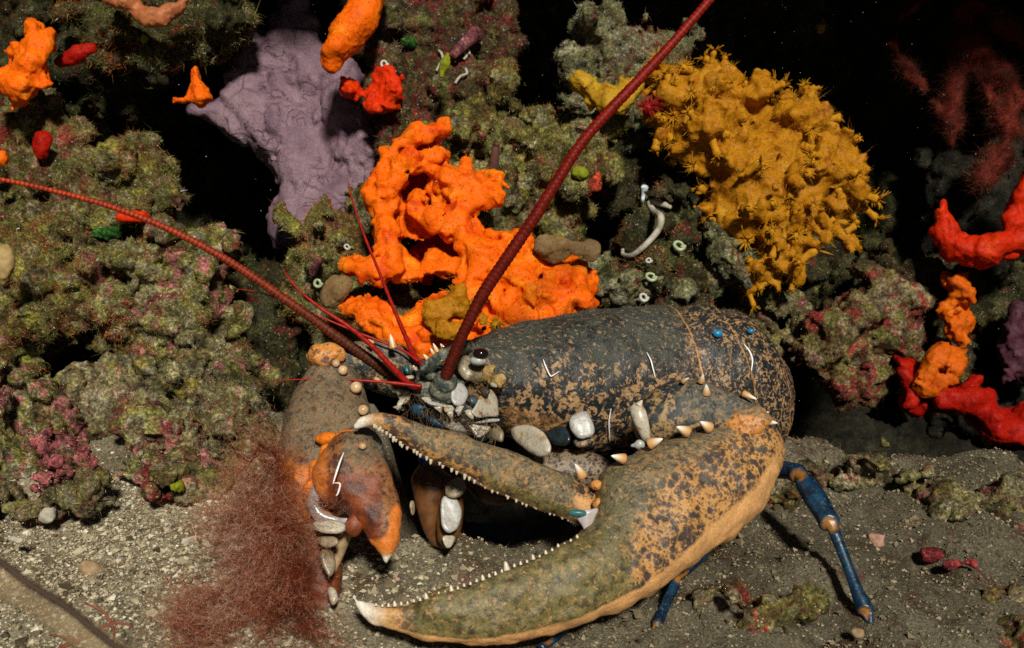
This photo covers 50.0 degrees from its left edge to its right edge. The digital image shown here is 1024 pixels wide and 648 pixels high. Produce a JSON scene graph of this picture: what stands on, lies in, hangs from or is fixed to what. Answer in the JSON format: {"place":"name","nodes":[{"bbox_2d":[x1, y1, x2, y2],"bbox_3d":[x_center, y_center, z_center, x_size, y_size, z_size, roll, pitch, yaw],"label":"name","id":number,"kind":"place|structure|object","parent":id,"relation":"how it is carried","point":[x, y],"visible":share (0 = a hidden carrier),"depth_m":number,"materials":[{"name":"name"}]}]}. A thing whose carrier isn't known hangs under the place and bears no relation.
{"place":"outdoors","nodes":[
{"label":"outdoors","id":0,"kind":"place"},
{"bbox_2d":[5,1,1008,474],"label":"marine snow","id":1,"kind":"structure","parent":0,"point":[351,179],"depth_m":0.64,"materials":[{"name":"white"}]},
{"bbox_2d":[0,403,1023,647],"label":"seabed","id":2,"kind":"structure","parent":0,"point":[700,633],"depth_m":0.58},
{"bbox_2d":[8,535,23,543],"bbox_3d":[-0.273,0.118,0.604,0.008,0.004,0.005,0,20,0],"label":"shell chip","id":3,"kind":"object","parent":2,"relation":"on","point":[16,539],"visible":1,"depth_m":0.60,"materials":[{"name":"white"}]},
{"bbox_2d":[0,355,93,480],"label":"encrusted rock","id":4,"kind":"object","parent":2,"relation":"on","point":[28,403],"visible":0.59,"depth_m":0.71,"materials":[{"name":"stone"}]},
{"bbox_2d":[38,506,56,523],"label":"pebble","id":5,"kind":"object","parent":2,"relation":"on","point":[47,515],"visible":1,"depth_m":0.63,"materials":[{"name":"white stone"}]},
{"bbox_2d":[0,443,115,527],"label":"encrusted rock","id":6,"kind":"object","parent":2,"relation":"on","point":[81,493],"visible":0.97,"depth_m":0.63,"materials":[{"name":"stone"}]},
{"bbox_2d":[23,427,106,513],"bbox_3d":[-0.261,0.084,0.637,0.053,0.051,0.042,10,22,25],"label":"algae","id":7,"kind":"object","parent":6,"relation":"on","point":[46,442],"visible":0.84,"depth_m":0.63,"materials":[{"name":"pink plant"}]},
{"bbox_2d":[0,557,123,647],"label":"kelp stalk","id":8,"kind":"object","parent":2,"relation":"on","point":[85,622],"visible":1,"depth_m":0.27,"materials":[{"name":"brown plant"}]},
{"bbox_2d":[50,603,131,647],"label":"red twig","id":9,"kind":"object","parent":2,"relation":"on","point":[111,623],"visible":0.91,"depth_m":0.47,"materials":[{"name":"red plant"}]},
{"bbox_2d":[78,559,104,574],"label":"pebble","id":10,"kind":"object","parent":2,"relation":"on","point":[87,567],"visible":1,"depth_m":0.57,"materials":[{"name":"beige stone"}]},
{"bbox_2d":[64,125,190,240],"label":"encrusted rock","id":11,"kind":"object","parent":2,"relation":"on","point":[143,168],"visible":0.57,"depth_m":0.86,"materials":[{"name":"green stone"}]},
{"bbox_2d":[0,87,127,247],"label":"encrusted rock","id":12,"kind":"object","parent":11,"relation":"on","point":[43,110],"visible":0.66,"depth_m":0.86,"materials":[{"name":"green stone"}]},
{"bbox_2d":[0,150,7,165],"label":"orange sponge","id":13,"kind":"object","parent":12,"relation":"on","point":[3,158],"visible":1,"depth_m":0.82},
{"bbox_2d":[0,17,56,110],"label":"orange sponge","id":14,"kind":"object","parent":12,"relation":"on","point":[25,77],"visible":1,"depth_m":0.82},
{"bbox_2d":[32,131,52,159],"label":"red sponge","id":15,"kind":"object","parent":12,"relation":"on","point":[42,141],"visible":1,"depth_m":0.83},
{"bbox_2d":[0,0,169,123],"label":"encrusted rock","id":16,"kind":"object","parent":12,"relation":"on","point":[129,97],"visible":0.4,"depth_m":0.93,"materials":[{"name":"stone"}]},
{"bbox_2d":[48,0,265,90],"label":"encrusted rock","id":17,"kind":"object","parent":16,"relation":"on","point":[211,32],"visible":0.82,"depth_m":0.88,"materials":[{"name":"green stone"}]},
{"bbox_2d":[54,42,97,67],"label":"red sponge","id":18,"kind":"object","parent":17,"relation":"attached to","point":[75,54],"visible":1,"depth_m":0.86},
{"bbox_2d":[140,34,148,42],"bbox_3d":[-0.290,-0.226,0.868,0.006,0.007,0.007,0,20,0],"label":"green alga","id":19,"kind":"object","parent":17,"relation":"attached to","point":[144,38],"visible":1,"depth_m":0.86,"materials":[{"name":"green plant"}]},
{"bbox_2d":[102,0,188,27],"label":"tan sponge","id":20,"kind":"object","parent":17,"relation":"on","point":[163,15],"visible":1,"depth_m":0.83},
{"bbox_2d":[172,66,212,107],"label":"orange sponge","id":21,"kind":"object","parent":17,"relation":"on","point":[198,94],"visible":1,"depth_m":0.83},
{"bbox_2d":[90,226,122,240],"bbox_3d":[-0.313,-0.071,0.848,0.026,0.012,0.011,0,20,0],"label":"green alga","id":22,"kind":"object","parent":11,"relation":"attached to","point":[108,233],"visible":1,"depth_m":0.84,"materials":[{"name":"green plant"}]},
{"bbox_2d":[44,328,227,440],"bbox_3d":[-0.252,0.054,0.751,0.156,0.095,0.092,0,20,0],"label":"encrusted rock","id":23,"kind":"object","parent":2,"relation":"on","point":[102,385],"visible":0.48,"depth_m":0.74,"materials":[{"name":"stone"}]},
{"bbox_2d":[66,211,254,367],"bbox_3d":[-0.251,-0.015,0.791,0.136,0.139,0.096,0,20,0],"label":"encrusted rock","id":24,"kind":"object","parent":23,"relation":"on","point":[154,289],"visible":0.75,"depth_m":0.77,"materials":[{"name":"green stone"}]},
{"bbox_2d":[107,397,200,484],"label":"encrusted rock","id":25,"kind":"object","parent":2,"relation":"on","point":[137,425],"visible":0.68,"depth_m":0.69,"materials":[{"name":"green stone"}]},
{"bbox_2d":[47,332,297,410],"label":"encrusted rock","id":26,"kind":"object","parent":2,"relation":"on","point":[79,352],"visible":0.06,"depth_m":0.82,"materials":[{"name":"stone"}]},
{"bbox_2d":[0,208,112,379],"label":"encrusted rock","id":27,"kind":"object","parent":26,"relation":"on","point":[46,281],"visible":0.68,"depth_m":0.77,"materials":[{"name":"green stone"}]},
{"bbox_2d":[0,244,15,284],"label":"tan sponge","id":28,"kind":"object","parent":27,"relation":"on","point":[7,260],"visible":1,"depth_m":0.71},
{"bbox_2d":[115,210,149,223],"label":"orange sponge","id":29,"kind":"object","parent":27,"relation":"on","point":[121,217],"visible":0.7,"depth_m":0.83},
{"bbox_2d":[81,74,279,273],"bbox_3d":[-0.347,-0.166,1.152,0.224,0.240,0.139,9,22,22],"label":"encrusted rock","id":30,"kind":"object","parent":2,"relation":"on","point":[229,183],"visible":0.47,"depth_m":1.11,"materials":[{"name":"black stone"}]},
{"bbox_2d":[138,427,263,506],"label":"encrusted rock","id":31,"kind":"object","parent":2,"relation":"on","point":[202,466],"visible":0.58,"depth_m":0.65,"materials":[{"name":"green stone"}]},
{"bbox_2d":[140,456,190,503],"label":"encrusted rock","id":32,"kind":"object","parent":31,"relation":"on","point":[158,472],"visible":0.96,"depth_m":0.63,"materials":[{"name":"green stone"}]},
{"bbox_2d":[170,480,184,491],"bbox_3d":[-0.191,0.093,0.627,0.008,0.007,0.007,0,20,0],"label":"green alga","id":33,"kind":"object","parent":31,"relation":"on","point":[178,486],"visible":1,"depth_m":0.62,"materials":[{"name":"green plant"}]},
{"bbox_2d":[139,374,280,460],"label":"encrusted rock","id":34,"kind":"object","parent":2,"relation":"on","point":[218,406],"visible":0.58,"depth_m":0.69,"materials":[{"name":"stone"}]},
{"bbox_2d":[207,343,286,399],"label":"encrusted rock","id":35,"kind":"object","parent":34,"relation":"on","point":[237,363],"visible":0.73,"depth_m":0.73,"materials":[{"name":"green stone"}]},
{"bbox_2d":[223,249,313,388],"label":"encrusted rock","id":36,"kind":"object","parent":2,"relation":"on","point":[282,343],"visible":0.23,"depth_m":0.86,"materials":[{"name":"green stone"}]},
{"bbox_2d":[270,192,432,364],"bbox_3d":[-0.113,-0.027,0.852,0.164,0.144,0.111,0,20,0],"label":"encrusted rock","id":37,"kind":"object","parent":2,"relation":"on","point":[319,232],"visible":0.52,"depth_m":0.84,"materials":[{"name":"green stone"}]},
{"bbox_2d":[309,257,322,276],"bbox_3d":[-0.142,-0.042,0.800,0.012,0.017,0.014,0,20,0],"label":"crusted finger","id":38,"kind":"object","parent":37,"relation":"on","point":[316,265],"visible":1,"depth_m":0.80},
{"bbox_2d":[313,278,323,287],"bbox_3d":[-0.143,-0.030,0.810,0.008,0.007,0.004,0,20,0],"label":"coiled shell","id":39,"kind":"object","parent":37,"relation":"on","point":[315,285],"visible":1,"depth_m":0.81},
{"bbox_2d":[344,244,350,249],"bbox_3d":[-0.125,-0.058,0.832,0.006,0.005,0.003,0,20,0],"label":"coiled shell","id":40,"kind":"object","parent":37,"relation":"on","point":[348,248],"visible":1,"depth_m":0.83},
{"bbox_2d":[400,170,458,285],"bbox_3d":[-0.063,-0.075,0.828,0.049,0.086,0.081,-17,26,-38],"label":"red sponge","id":41,"kind":"object","parent":37,"relation":"on","point":[418,250],"visible":0.12,"depth_m":0.82},
{"bbox_2d":[0,0,874,647],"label":"lobster","id":42,"kind":"object","parent":2,"relation":"on","point":[682,416],"visible":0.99,"depth_m":0.57,"materials":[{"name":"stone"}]},
{"bbox_2d":[340,116,605,330],"bbox_3d":[-0.026,-0.085,0.880,0.249,0.208,0.166,10,22,26],"label":"encrusted rock","id":43,"kind":"object","parent":2,"relation":"on","point":[509,215],"visible":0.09,"depth_m":0.86,"materials":[{"name":"stone"}]},
{"bbox_2d":[340,0,529,154],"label":"encrusted rock","id":44,"kind":"object","parent":43,"relation":"on","point":[431,27],"visible":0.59,"depth_m":0.89,"materials":[{"name":"green stone"}]},
{"bbox_2d":[186,0,379,249],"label":"purple sponge","id":45,"kind":"object","parent":44,"relation":"on","point":[292,117],"visible":0.78,"depth_m":0.93},
{"bbox_2d":[320,0,384,73],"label":"orange sponge","id":46,"kind":"object","parent":44,"relation":"on","point":[353,26],"visible":1,"depth_m":0.83},
{"bbox_2d":[338,64,404,113],"bbox_3d":[-0.111,-0.184,0.863,0.054,0.038,0.032,0,20,0],"label":"sponge","id":47,"kind":"object","parent":44,"relation":"on","point":[382,93],"visible":1,"depth_m":0.86},
{"bbox_2d":[380,60,388,65],"bbox_3d":[-0.100,-0.205,0.865,0.008,0.006,0.004,0,20,0],"label":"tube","id":48,"kind":"object","parent":47,"relation":"on","point":[381,62],"visible":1,"depth_m":0.86,"materials":[{"name":"white"}]},
{"bbox_2d":[401,36,416,48],"bbox_3d":[-0.083,-0.228,0.890,0.013,0.011,0.011,0,20,0],"label":"green alga","id":49,"kind":"object","parent":44,"relation":"on","point":[410,42],"visible":1,"depth_m":0.89,"materials":[{"name":"green plant"}]},
{"bbox_2d":[435,49,443,71],"bbox_3d":[-0.057,-0.209,0.871,0.006,0.015,0.022,0,20,0],"label":"worm tube","id":50,"kind":"object","parent":44,"relation":"on","point":[442,56],"visible":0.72,"depth_m":0.87,"materials":[{"name":"white"}]},
{"bbox_2d":[454,68,467,83],"bbox_3d":[-0.040,-0.196,0.868,0.011,0.011,0.018,0,20,0],"label":"worm tube","id":51,"kind":"object","parent":44,"relation":"on","point":[460,76],"visible":1,"depth_m":0.87,"materials":[{"name":"white"}]},
{"bbox_2d":[449,26,483,59],"bbox_3d":[-0.037,-0.225,0.877,0.013,0.024,0.037,16,25,37],"label":"crusted cone","id":52,"kind":"object","parent":44,"relation":"on","point":[472,36],"visible":1,"depth_m":0.87,"materials":[{"name":"pink stone"}]},
{"bbox_2d":[463,49,470,59],"bbox_3d":[-0.036,-0.217,0.881,0.007,0.010,0.006,0,20,0],"label":"worm tube","id":53,"kind":"object","parent":44,"relation":"on","point":[466,54],"visible":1,"depth_m":0.88,"materials":[{"name":"white"}]},
{"bbox_2d":[333,116,599,360],"bbox_3d":[-0.032,-0.068,0.788,0.188,0.157,0.152,0,20,0],"label":"orange sponge","id":54,"kind":"object","parent":43,"relation":"on","point":[531,280],"visible":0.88,"depth_m":0.77},
{"bbox_2d":[320,275,352,307],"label":"tan sponge","id":55,"kind":"object","parent":54,"relation":"on","point":[333,294],"visible":0.99,"depth_m":0.76},
{"bbox_2d":[439,278,459,304],"bbox_3d":[-0.039,-0.020,0.738,0.019,0.019,0.018,15,25,35],"label":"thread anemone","id":56,"kind":"object","parent":54,"relation":"in","point":[448,290],"visible":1,"depth_m":0.74},
{"bbox_2d":[421,283,487,340],"bbox_3d":[-0.040,-0.009,0.735,0.036,0.034,0.034,-16,25,-37],"label":"yellow sponge","id":57,"kind":"object","parent":54,"relation":"on","point":[437,315],"visible":0.95,"depth_m":0.73},
{"bbox_2d":[488,141,499,169],"bbox_3d":[-0.014,-0.124,0.826,0.009,0.020,0.041,0,20,0],"label":"crusted finger","id":58,"kind":"object","parent":54,"relation":"on","point":[494,157],"visible":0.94,"depth_m":0.83},
{"bbox_2d":[483,315,507,331],"bbox_3d":[-0.010,0.000,0.718,0.018,0.016,0.015,16,25,37],"label":"thread anemone","id":59,"kind":"object","parent":54,"relation":"attached to","point":[494,324],"visible":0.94,"depth_m":0.72},
{"bbox_2d":[534,234,600,263],"bbox_3d":[0.038,-0.052,0.756,0.047,0.021,0.012,-3,20,-8],"label":"tan sponge","id":60,"kind":"object","parent":54,"relation":"on","point":[553,249],"visible":1,"depth_m":0.75},
{"bbox_2d":[442,54,632,240],"bbox_3d":[-0.001,-0.131,0.890,0.194,0.174,0.109,5,21,13],"label":"encrusted rock","id":61,"kind":"object","parent":43,"relation":"on","point":[540,140],"visible":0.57,"depth_m":0.86,"materials":[{"name":"green stone"}]},
{"bbox_2d":[439,53,450,77],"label":"lime sponge","id":62,"kind":"object","parent":61,"relation":"on","point":[444,65],"visible":1,"depth_m":0.82},
{"bbox_2d":[571,166,588,179],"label":"lime sponge","id":63,"kind":"object","parent":61,"relation":"on","point":[579,172],"visible":1,"depth_m":0.83},
{"bbox_2d":[588,169,601,195],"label":"orange sponge","id":64,"kind":"object","parent":61,"relation":"on","point":[595,184],"visible":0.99,"depth_m":0.84},
{"bbox_2d":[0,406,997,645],"bbox_3d":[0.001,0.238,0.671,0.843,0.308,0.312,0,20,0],"label":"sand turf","id":65,"kind":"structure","parent":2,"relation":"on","point":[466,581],"depth_m":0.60,"materials":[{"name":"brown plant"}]},
{"bbox_2d":[0,409,1023,647],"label":"shell grit","id":66,"kind":"object","parent":2,"relation":"on","point":[157,552],"visible":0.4,"depth_m":0.57,"materials":[{"name":"beige gravel"}]},
{"bbox_2d":[122,403,365,647],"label":"red weed","id":67,"kind":"object","parent":66,"relation":"on","point":[210,610],"visible":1,"depth_m":0.51,"materials":[{"name":"red plant"}]},
{"bbox_2d":[577,251,699,307],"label":"encrusted rock","id":68,"kind":"object","parent":2,"relation":"on","point":[625,288],"visible":0.68,"depth_m":0.81,"materials":[{"name":"green stone"}]},
{"bbox_2d":[596,174,713,308],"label":"encrusted rock","id":69,"kind":"object","parent":68,"relation":"on","point":[669,263],"visible":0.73,"depth_m":0.83,"materials":[{"name":"green stone"}]},
{"bbox_2d":[641,184,647,202],"bbox_3d":[0.106,-0.104,0.875,0.006,0.013,0.071,2,20,6],"label":"worm tube","id":70,"kind":"object","parent":69,"relation":"on","point":[644,187],"visible":0.91,"depth_m":0.87,"materials":[{"name":"white"}]},
{"bbox_2d":[639,293,649,301],"bbox_3d":[0.097,-0.019,0.804,0.008,0.007,0.004,0,20,0],"label":"coiled shell","id":71,"kind":"object","parent":69,"relation":"on","point":[646,299],"visible":1,"depth_m":0.80},
{"bbox_2d":[584,127,709,218],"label":"encrusted rock","id":72,"kind":"object","parent":69,"relation":"on","point":[647,167],"visible":0.3,"depth_m":0.91,"materials":[{"name":"stone"}]},
{"bbox_2d":[553,0,705,154],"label":"encrusted rock","id":73,"kind":"object","parent":72,"relation":"on","point":[593,44],"visible":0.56,"depth_m":0.92,"materials":[{"name":"stone"}]},
{"bbox_2d":[569,70,644,114],"bbox_3d":[0.075,-0.183,0.866,0.060,0.036,0.036,0,20,0],"label":"yellow sponge","id":74,"kind":"object","parent":73,"relation":"on","point":[591,90],"visible":0.75,"depth_m":0.86},
{"bbox_2d":[621,199,672,258],"bbox_3d":[0.106,-0.070,0.832,0.034,0.038,0.053,15,25,36],"label":"worm tube","id":75,"kind":"object","parent":69,"relation":"on","point":[653,236],"visible":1,"depth_m":0.81,"materials":[{"name":"white"}]},
{"bbox_2d":[645,272,657,281],"bbox_3d":[0.101,-0.034,0.799,0.010,0.007,0.004,0,20,0],"label":"coiled shell","id":76,"kind":"object","parent":69,"relation":"on","point":[654,278],"visible":1,"depth_m":0.80},
{"bbox_2d":[673,240,685,251],"bbox_3d":[0.124,-0.058,0.813,0.010,0.008,0.004,0,20,0],"label":"coiled shell","id":77,"kind":"object","parent":69,"relation":"on","point":[682,247],"visible":1,"depth_m":0.81},
{"bbox_2d":[702,221,760,299],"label":"encrusted rock","id":78,"kind":"object","parent":69,"relation":"on","point":[724,258],"visible":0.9,"depth_m":0.84,"materials":[{"name":"stone"}]},
{"bbox_2d":[636,44,889,315],"bbox_3d":[0.198,-0.124,0.891,0.159,0.200,0.193,-19,27,-41],"label":"yellow colony","id":79,"kind":"object","parent":78,"relation":"on","point":[746,146],"visible":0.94,"depth_m":0.86,"materials":[{"name":"yellow"}]},
{"bbox_2d":[634,93,663,116],"bbox_3d":[0.107,-0.171,0.856,0.025,0.021,0.022,0,20,0],"label":"red anemone","id":80,"kind":"object","parent":79,"relation":"attached to","point":[649,106],"visible":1,"depth_m":0.86},
{"bbox_2d":[686,578,830,634],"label":"encrusted rock","id":81,"kind":"object","parent":2,"relation":"on","point":[808,602],"visible":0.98,"depth_m":0.53,"materials":[{"name":"green stone"}]},
{"bbox_2d":[768,479,800,512],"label":"encrusted rock","id":82,"kind":"object","parent":2,"relation":"on","point":[785,494],"visible":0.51,"depth_m":0.64,"materials":[{"name":"stone"}]},
{"bbox_2d":[768,135,926,311],"bbox_3d":[0.338,-0.085,1.110,0.124,0.196,0.170,18,27,40],"label":"encrusted rock","id":83,"kind":"object","parent":2,"relation":"on","point":[901,206],"visible":0.24,"depth_m":1.08,"materials":[{"name":"grey stone"}]},
{"bbox_2d":[851,628,863,638],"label":"pebble","id":84,"kind":"object","parent":2,"relation":"on","point":[857,633],"visible":1,"depth_m":0.52,"materials":[{"name":"beige stone"}]},
{"bbox_2d":[798,435,935,525],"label":"encrusted rock","id":85,"kind":"object","parent":2,"relation":"on","point":[857,468],"visible":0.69,"depth_m":0.66,"materials":[{"name":"stone"}]},
{"bbox_2d":[868,533,884,547],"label":"pebble","id":86,"kind":"object","parent":2,"relation":"on","point":[876,539],"visible":1,"depth_m":0.60,"materials":[{"name":"pink stone"}]},
{"bbox_2d":[812,238,1023,429],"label":"encrusted rock","id":87,"kind":"object","parent":2,"relation":"on","point":[998,293],"visible":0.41,"depth_m":0.96,"materials":[{"name":"green stone"}]},
{"bbox_2d":[791,259,937,414],"bbox_3d":[0.284,0.009,0.911,0.135,0.121,0.095,-11,23,-27],"label":"encrusted rock","id":88,"kind":"object","parent":87,"relation":"on","point":[847,345],"visible":0.98,"depth_m":0.89,"materials":[{"name":"green stone"}]},
{"bbox_2d":[732,286,811,368],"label":"encrusted rock","id":89,"kind":"object","parent":88,"relation":"on","point":[774,305],"visible":0.78,"depth_m":0.91,"materials":[{"name":"stone"}]},
{"bbox_2d":[893,354,1023,451],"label":"red sponge","id":90,"kind":"object","parent":88,"relation":"on","point":[989,421],"visible":0.94,"depth_m":0.87},
{"bbox_2d":[910,341,967,398],"bbox_3d":[0.341,0.038,0.872,0.056,0.050,0.031,-7,21,-19],"label":"orange sponge","id":91,"kind":"object","parent":90,"relation":"on","point":[939,370],"visible":1,"depth_m":0.86},
{"bbox_2d":[936,270,976,348],"bbox_3d":[0.363,-0.013,0.899,0.033,0.059,0.054,10,22,25],"label":"orange sponge","id":92,"kind":"object","parent":87,"relation":"on","point":[955,314],"visible":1,"depth_m":0.89},
{"bbox_2d":[928,170,1023,269],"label":"red sponge","id":93,"kind":"object","parent":87,"relation":"on","point":[952,242],"visible":1,"depth_m":0.87},
{"bbox_2d":[919,547,944,562],"bbox_3d":[0.224,0.124,0.588,0.012,0.009,0.010,0,20,0],"label":"coralline crust","id":94,"kind":"object","parent":2,"relation":"on","point":[931,554],"visible":1,"depth_m":0.58},
{"bbox_2d":[942,558,977,570],"bbox_3d":[0.235,0.126,0.576,0.018,0.008,0.006,0,20,0],"label":"coralline crust","id":95,"kind":"object","parent":2,"relation":"on","point":[951,564],"visible":1,"depth_m":0.57},
{"bbox_2d":[912,0,1023,449],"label":"encrusted rock","id":96,"kind":"object","parent":2,"relation":"on","point":[941,169],"visible":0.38,"depth_m":0.99,"materials":[{"name":"grey stone"}]},
{"bbox_2d":[877,0,1023,201],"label":"red weed","id":97,"kind":"object","parent":96,"relation":"hanging from","point":[972,52],"visible":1,"depth_m":0.94,"materials":[{"name":"red plant"}]},
{"bbox_2d":[815,19,829,33],"bbox_3d":[0.281,-0.271,0.999,0.014,0.015,0.015,0,20,0],"label":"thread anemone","id":98,"kind":"object","parent":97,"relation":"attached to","point":[821,27],"visible":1,"depth_m":1.00},
{"bbox_2d":[996,300,1023,385],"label":"purple sponge","id":99,"kind":"object","parent":96,"relation":"on","point":[1010,346],"visible":1,"depth_m":0.92},
{"bbox_2d":[915,471,1023,558],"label":"encrusted rock","id":100,"kind":"object","parent":2,"relation":"on","point":[947,499],"visible":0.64,"depth_m":0.63,"materials":[{"name":"stone"}]},
{"bbox_2d":[981,583,1023,647],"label":"encrusted rock","id":101,"kind":"object","parent":2,"relation":"on","point":[1012,625],"visible":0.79,"depth_m":0.53,"materials":[{"name":"green stone"}]},
{"bbox_2d":[57,0,1023,527],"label":"cave rock","id":102,"kind":"object","parent":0,"point":[885,108],"visible":0.03,"depth_m":1.49,"materials":[{"name":"stone"}]},
{"bbox_2d":[514,0,854,106],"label":"encrusted rock","id":103,"kind":"object","parent":102,"relation":"on","point":[794,45],"visible":0.45,"depth_m":1.13,"materials":[{"name":"black stone"}]}
]}

